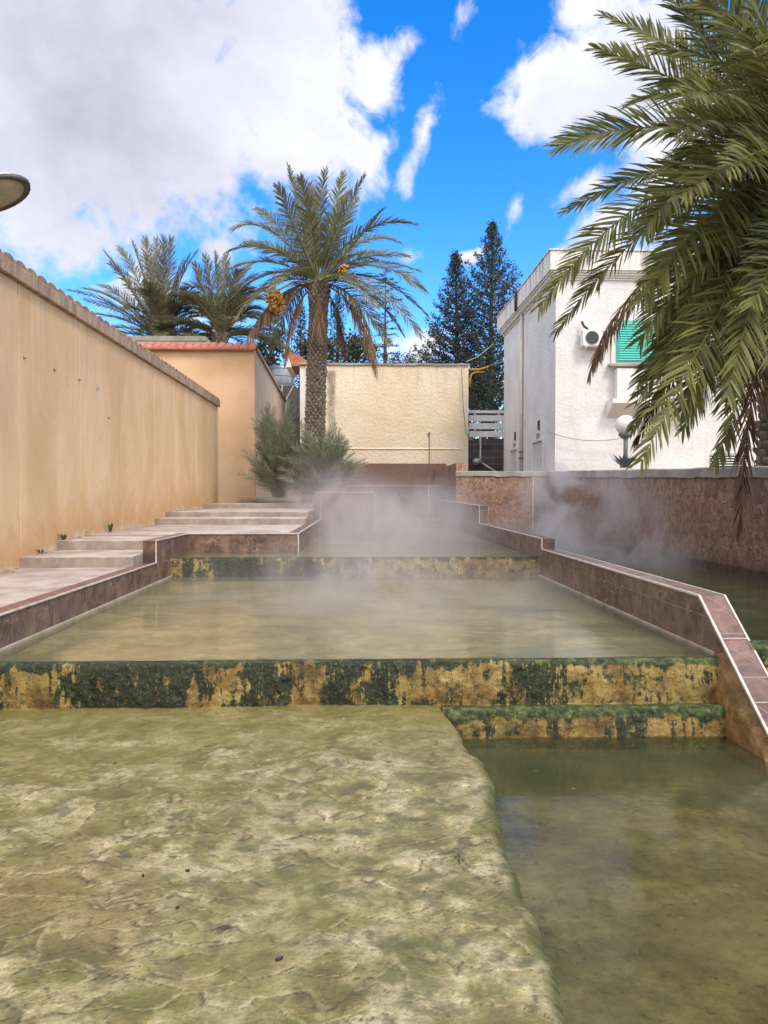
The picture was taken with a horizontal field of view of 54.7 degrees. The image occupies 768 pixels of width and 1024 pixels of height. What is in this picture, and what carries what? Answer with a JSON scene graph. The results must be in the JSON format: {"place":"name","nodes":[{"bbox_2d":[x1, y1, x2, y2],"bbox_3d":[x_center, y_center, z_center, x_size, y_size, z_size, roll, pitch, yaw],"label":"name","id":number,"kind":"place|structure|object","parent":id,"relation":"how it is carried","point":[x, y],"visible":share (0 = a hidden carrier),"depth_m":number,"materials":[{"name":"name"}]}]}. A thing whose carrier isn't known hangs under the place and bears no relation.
{"place":"outdoors","nodes":[
{"label":"outdoors","id":0,"kind":"place"},
{"bbox_2d":[0,568,124,606],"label":"path","id":1,"kind":"structure","parent":0,"point":[19,584],"depth_m":8.64,"materials":[{"name":"beige stone"}]},
{"bbox_2d":[0,504,320,660],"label":"wall","id":2,"kind":"structure","parent":0,"point":[26,623],"depth_m":8.89,"materials":[{"name":"brown tile"}]},
{"bbox_2d":[237,496,301,502],"bbox_3d":[-2.713,-0.456,26.596,4.150,0.257,13.050,0,1,-2],"label":"planting bed","id":3,"kind":"object","parent":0,"point":[291,499],"visible":0.26,"depth_m":24.09,"materials":[{"name":"beige stone"}]},
{"bbox_2d":[236,399,303,497],"bbox_3d":[-3.106,-2.021,23.270,3.058,3.145,3.098,0,1,-2],"label":"young palm","id":4,"kind":"object","parent":3,"relation":"on","point":[272,446],"visible":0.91,"depth_m":22.82,"materials":[{"name":"green plant"}]},
{"bbox_2d":[271,421,371,492],"bbox_3d":[-1.665,-1.597,21.762,3.084,2.211,3.205,0,1,-19],"label":"young palm","id":5,"kind":"object","parent":3,"relation":"on","point":[322,470],"visible":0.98,"depth_m":21.53,"materials":[{"name":"green plant"}]},
{"bbox_2d":[220,162,432,502],"bbox_3d":[-1.767,-5.738,23.227,6.796,11.063,6.082,0,1,-2],"label":"palm tree","id":6,"kind":"object","parent":3,"relation":"on","point":[309,263],"visible":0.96,"depth_m":22.71,"materials":[{"name":"green plant"}]},
{"bbox_2d":[0,705,564,1023],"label":"travertine shelf","id":7,"kind":"object","parent":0,"point":[350,864],"visible":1,"depth_m":3.13,"materials":[{"name":"stone"}]},
{"bbox_2d":[275,956,282,961],"bbox_3d":[-0.359,1.535,2.543,0.013,0.022,0.030,1,2,42],"label":"fallen leaf","id":8,"kind":"object","parent":7,"relation":"on","point":[278,958],"visible":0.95,"depth_m":2.54,"materials":[{"name":"brown plant"}]},
{"bbox_2d":[1,579,697,661],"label":"pool floor","id":9,"kind":"structure","parent":0,"point":[314,625],"depth_m":7.36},
{"bbox_2d":[170,556,539,581],"bbox_3d":[-0.425,0.993,11.578,5.680,0.608,0.565,0,1,-2],"label":"pool step","id":10,"kind":"object","parent":9,"relation":"on","point":[215,568],"visible":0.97,"depth_m":11.42,"materials":[{"name":"stone"}]},
{"bbox_2d":[171,523,538,557],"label":"water","id":11,"kind":"structure","parent":0,"point":[421,539],"depth_m":14.06,"materials":[{"name":"liquid"}]},
{"bbox_2d":[197,539,520,557],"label":"pool floor","id":12,"kind":"structure","parent":0,"point":[324,554],"depth_m":12.07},
{"bbox_2d":[19,503,314,567],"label":"stone stairs","id":13,"kind":"structure","parent":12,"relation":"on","point":[123,548],"depth_m":14.01,"materials":[{"name":"stone"}]},
{"bbox_2d":[58,533,66,539],"bbox_3d":[-4.882,0.370,11.284,0.165,0.110,0.104,1,2,32],"label":"weed","id":14,"kind":"object","parent":13,"relation":"on","point":[62,536],"visible":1,"depth_m":11.27,"materials":[{"name":"green plant"}]},
{"bbox_2d":[5,503,211,571],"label":"plaster crumbs","id":15,"kind":"object","parent":13,"relation":"on","point":[89,535],"visible":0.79,"depth_m":11.94,"materials":[{"name":"concrete"}]},
{"bbox_2d":[108,523,112,531],"bbox_3d":[-4.957,0.274,13.458,0.101,0.181,0.100,-1,2,-35],"label":"weed","id":16,"kind":"object","parent":13,"relation":"on","point":[110,527],"visible":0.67,"depth_m":13.43,"materials":[{"name":"green plant"}]},
{"bbox_2d":[315,492,373,530],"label":"planter wall","id":17,"kind":"structure","parent":12,"relation":"on","point":[347,510],"depth_m":19.99,"materials":[{"name":"grey stone"}]},
{"bbox_2d":[374,518,440,522],"bbox_3d":[0.736,0.431,25.639,2.420,0.482,0.457,0,1,-2],"label":"pool step","id":18,"kind":"object","parent":12,"relation":"on","point":[407,520],"visible":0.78,"depth_m":25.53,"materials":[{"name":"stone"}]},
{"bbox_2d":[98,576,625,624],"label":"water","id":19,"kind":"structure","parent":0,"point":[366,581],"depth_m":10.54,"materials":[{"name":"liquid"}]},
{"bbox_2d":[295,463,445,515],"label":"head wall","id":20,"kind":"structure","parent":0,"point":[404,489],"depth_m":29.96,"materials":[{"name":"red stone"}]},
{"bbox_2d":[0,0,767,438],"label":"sky","id":21,"kind":"structure","parent":0,"point":[123,120],"materials":[{"name":"blue"}]},
{"bbox_2d":[285,452,503,495],"bbox_3d":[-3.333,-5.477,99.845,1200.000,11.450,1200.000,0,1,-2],"label":"ground","id":22,"kind":"structure","parent":0,"point":[291,494],"depth_m":33.41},
{"bbox_2d":[0,172,30,211],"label":"street lamp","id":23,"kind":"object","parent":22,"relation":"on","point":[15,189],"visible":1,"depth_m":7.92,"materials":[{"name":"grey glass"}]},
{"bbox_2d":[0,249,219,571],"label":"panel wall","id":24,"kind":"structure","parent":22,"relation":"on","point":[104,424],"depth_m":12.30,"materials":[{"name":"beige plaster"},{"name":"weathered tile"}]},
{"bbox_2d":[64,233,228,342],"bbox_3d":[-12.527,-8.418,38.700,9.841,12.847,7.282,0,1,-2],"label":"palm tree","id":25,"kind":"object","parent":22,"relation":"on","point":[153,293],"visible":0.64,"depth_m":38.48,"materials":[{"name":"green plant"}]},
{"bbox_2d":[129,336,286,502],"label":"peach house","id":26,"kind":"structure","parent":22,"relation":"on","point":[237,379],"depth_m":25.29,"materials":[{"name":"paint"}]},
{"bbox_2d":[149,249,298,354],"bbox_3d":[-8.110,-7.856,38.197,8.037,11.748,7.553,0,1,-2],"label":"palm tree","id":27,"kind":"object","parent":22,"relation":"on","point":[219,311],"visible":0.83,"depth_m":37.48,"materials":[{"name":"green plant"}]},
{"bbox_2d":[250,326,285,365],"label":"broadleaf tree","id":28,"kind":"object","parent":22,"relation":"on","point":[270,359],"visible":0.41,"depth_m":49.71,"materials":[{"name":"green plant"}]},
{"bbox_2d":[279,386,298,421],"bbox_3d":[-5.563,-4.245,40.056,1.800,4.842,1.800,0,1,-2],"label":"tank base","id":29,"kind":"object","parent":22,"relation":"on","point":[294,398],"visible":0.21,"depth_m":39.15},
{"bbox_2d":[268,365,294,385],"bbox_3d":[-5.563,-7.277,39.986,1.530,1.220,1.530,0,1,-2],"label":"water tank","id":30,"kind":"object","parent":29,"relation":"on","point":[282,376],"visible":0.41,"depth_m":39.30,"materials":[{"name":"metal"}]},
{"bbox_2d":[289,419,299,445],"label":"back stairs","id":31,"kind":"structure","parent":22,"relation":"on","point":[295,421],"depth_m":38.67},
{"bbox_2d":[290,306,307,418],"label":"conifer tree","id":32,"kind":"object","parent":22,"relation":"on","point":[300,332],"visible":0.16,"depth_m":49.94,"materials":[{"name":"green plant"}]},
{"bbox_2d":[294,332,340,362],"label":"broadleaf tree","id":33,"kind":"object","parent":22,"relation":"on","point":[302,347],"visible":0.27,"depth_m":46.76,"materials":[{"name":"green plant"}]},
{"bbox_2d":[327,291,349,362],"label":"conifer tree","id":34,"kind":"object","parent":22,"relation":"on","point":[338,304],"visible":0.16,"depth_m":49.94,"materials":[{"name":"green plant"}]},
{"bbox_2d":[328,328,384,362],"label":"broadleaf tree","id":35,"kind":"object","parent":22,"relation":"on","point":[355,352],"visible":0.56,"depth_m":47.58,"materials":[{"name":"green plant"}]},
{"bbox_2d":[284,350,469,470],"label":"cream building","id":36,"kind":"structure","parent":22,"relation":"on","point":[406,413],"depth_m":32.95,"materials":[{"name":"beige paint"}]},
{"bbox_2d":[461,369,472,440],"bbox_3d":[3.676,-4.747,32.862,0.536,3.179,0.072,0,1,-2],"label":"cable","id":37,"kind":"object","parent":36,"relation":"hanging from","point":[463,406],"visible":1,"depth_m":32.84,"materials":[{"name":"rubber"}]},
{"bbox_2d":[468,396,472,405],"bbox_3d":[3.886,-5.006,33.392,0.240,0.430,0.200,0,1,-2],"label":"meter box","id":38,"kind":"object","parent":36,"relation":"attached to","point":[470,400],"visible":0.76,"depth_m":33.29,"materials":[{"name":"grey metal"}]},
{"bbox_2d":[469,371,483,386],"bbox_3d":[4.136,-5.963,33.254,0.674,0.694,0.100,0,1,-2],"label":"gas pipe","id":39,"kind":"object","parent":36,"relation":"attached to","point":[471,376],"visible":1,"depth_m":33.22,"materials":[{"name":"yellow metal"}]},
{"bbox_2d":[469,365,488,369],"bbox_3d":[4.245,-6.447,33.199,0.935,0.231,0.085,0,1,0],"label":"gas pipe","id":40,"kind":"object","parent":36,"relation":"attached to","point":[479,369],"visible":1,"depth_m":33.16,"materials":[{"name":"yellow metal"}]},
{"bbox_2d":[472,438,495,470],"bbox_3d":[4.527,-2.528,33.061,1.237,1.603,0.408,1,2,37],"label":"drain pipe","id":41,"kind":"object","parent":36,"relation":"attached to","point":[476,461],"visible":0.98,"depth_m":33.25,"materials":[{"name":"metal"}]},
{"bbox_2d":[370,270,404,362],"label":"conifer tree","id":42,"kind":"object","parent":22,"relation":"on","point":[384,347],"visible":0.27,"depth_m":52.01,"materials":[{"name":"green plant"}]},
{"bbox_2d":[382,349,414,362],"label":"broadleaf tree","id":43,"kind":"object","parent":22,"relation":"on","point":[404,358],"visible":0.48,"depth_m":48.77,"materials":[{"name":"green plant"}]},
{"bbox_2d":[414,351,443,363],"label":"broadleaf tree","id":44,"kind":"object","parent":22,"relation":"on","point":[425,357],"visible":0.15,"depth_m":49.59,"materials":[{"name":"green plant"}]},
{"bbox_2d":[410,248,503,438],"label":"conifer tree","id":45,"kind":"object","parent":22,"relation":"on","point":[455,264],"visible":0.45,"depth_m":46.56,"materials":[{"name":"green plant"}]},
{"bbox_2d":[406,219,523,438],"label":"conifer tree","id":46,"kind":"object","parent":22,"relation":"on","point":[495,242],"visible":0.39,"depth_m":45.30,"materials":[{"name":"green plant"}]},
{"bbox_2d":[468,438,503,470],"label":"block wall","id":47,"kind":"structure","parent":22,"relation":"on","point":[492,453],"depth_m":33.62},
{"bbox_2d":[469,410,503,438],"bbox_3d":[4.966,-3.969,33.732,2.220,1.278,0.140,0,1,-2],"label":"white railing","id":48,"kind":"object","parent":47,"relation":"on","point":[475,425],"visible":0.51,"depth_m":33.65,"materials":[{"name":"paint"}]},
{"bbox_2d":[468,373,503,438],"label":"broadleaf tree","id":49,"kind":"object","parent":22,"relation":"on","point":[487,393],"visible":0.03,"depth_m":49.78,"materials":[{"name":"green plant"}]},
{"bbox_2d":[435,462,767,578],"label":"retaining wall","id":50,"kind":"structure","parent":22,"relation":"on","point":[689,512],"depth_m":15.81,"materials":[{"name":"stone"}]},
{"bbox_2d":[610,453,637,467],"bbox_3d":[5.810,-1.236,17.841,0.646,0.352,0.646,-1,2,-39],"label":"shrub","id":51,"kind":"object","parent":22,"relation":"on","point":[623,462],"visible":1,"depth_m":17.76,"materials":[{"name":"green plant"}]},
{"bbox_2d":[487,248,761,470],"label":"white house","id":52,"kind":"structure","parent":22,"relation":"on","point":[546,388],"depth_m":24.21,"materials":[{"name":"paint"}]},
{"bbox_2d":[509,447,517,470],"bbox_3d":[5.316,-1.667,30.464,0.078,1.930,1.400,0,1,-2],"label":"door","id":53,"kind":"structure","parent":52,"relation":"in","point":[513,452],"depth_m":30.61,"materials":[{"name":"white paint"}]},
{"bbox_2d":[531,437,543,470],"bbox_3d":[5.452,-1.598,26.367,0.078,1.980,1.600,0,1,-2],"label":"door","id":54,"kind":"structure","parent":52,"relation":"in","point":[537,444],"depth_m":26.34,"materials":[{"name":"white paint"}]},
{"bbox_2d":[546,431,621,440],"bbox_3d":[6.538,-2.461,23.920,2.582,0.359,0.214,0,1,5],"label":"wire","id":55,"kind":"object","parent":52,"relation":"attached to","point":[584,440],"visible":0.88,"depth_m":23.89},
{"bbox_2d":[580,330,608,357],"bbox_3d":[6.773,-5.417,23.908,0.860,0.830,0.419,0,1,-2],"label":"air conditioner","id":56,"kind":"object","parent":52,"relation":"attached to","point":[590,338],"visible":0.83,"depth_m":23.71,"materials":[{"name":"white plastic"}]},
{"bbox_2d":[607,318,655,366],"bbox_3d":[8.475,-5.485,24.025,2.450,1.580,0.298,0,1,-2],"label":"window","id":57,"kind":"structure","parent":52,"relation":"in","point":[630,357],"depth_m":24.07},
{"bbox_2d":[710,454,747,466],"bbox_3d":[11.294,-1.661,24.332,1.240,0.500,0.048,0,1,-2],"label":"basement window","id":58,"kind":"structure","parent":52,"relation":"in","point":[728,462],"depth_m":24.33,"materials":[{"name":"white paint"}]},
{"bbox_2d":[615,415,635,467],"bbox_3d":[5.855,-1.714,18.009,0.480,1.274,0.480,0,1,-2],"label":"globe lamp","id":59,"kind":"object","parent":22,"relation":"on","point":[622,423],"visible":0.76,"depth_m":17.89,"materials":[{"name":"white glass"}]},
{"bbox_2d":[529,0,767,546],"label":"palm tree","id":60,"kind":"object","parent":22,"relation":"on","point":[719,289],"visible":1,"depth_m":9.62,"materials":[{"name":"green plant"}]},
{"bbox_2d":[374,516,439,517],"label":"water","id":61,"kind":"structure","parent":0,"point":[406,517],"depth_m":25.79,"materials":[{"name":"grey liquid"}]},
{"bbox_2d":[435,499,767,779],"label":"wall","id":62,"kind":"structure","parent":0,"point":[697,620],"depth_m":6.61,"materials":[{"name":"brown tile"}]},
{"bbox_2d":[467,748,767,1023],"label":"pool floor","id":63,"kind":"structure","parent":0,"point":[642,876],"depth_m":3.69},
{"bbox_2d":[0,655,718,709],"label":"pool step","id":64,"kind":"object","parent":63,"relation":"on","point":[172,684],"visible":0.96,"depth_m":5.64,"materials":[{"name":"stone"}]},
{"bbox_2d":[441,703,725,749],"bbox_3d":[1.540,1.838,5.613,2.210,0.771,0.424,0,1,-2],"label":"pool step","id":65,"kind":"object","parent":63,"relation":"on","point":[674,726],"visible":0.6,"depth_m":5.53,"materials":[{"name":"stone"}]},
{"bbox_2d":[524,531,767,623],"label":"water","id":66,"kind":"structure","parent":0,"point":[614,552],"depth_m":12.12,"materials":[{"name":"liquid"}]},
{"bbox_2d":[567,549,767,639],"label":"pool floor","id":67,"kind":"structure","parent":0,"point":[757,629],"depth_m":8.39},
{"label":"pool floor","id":68,"kind":"structure","parent":0,"visible":0},
{"bbox_2d":[750,640,767,671],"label":"pool step","id":69,"kind":"object","parent":68,"relation":"on","point":[760,647],"visible":0.17,"depth_m":5.65,"materials":[{"name":"stone"}]}
]}

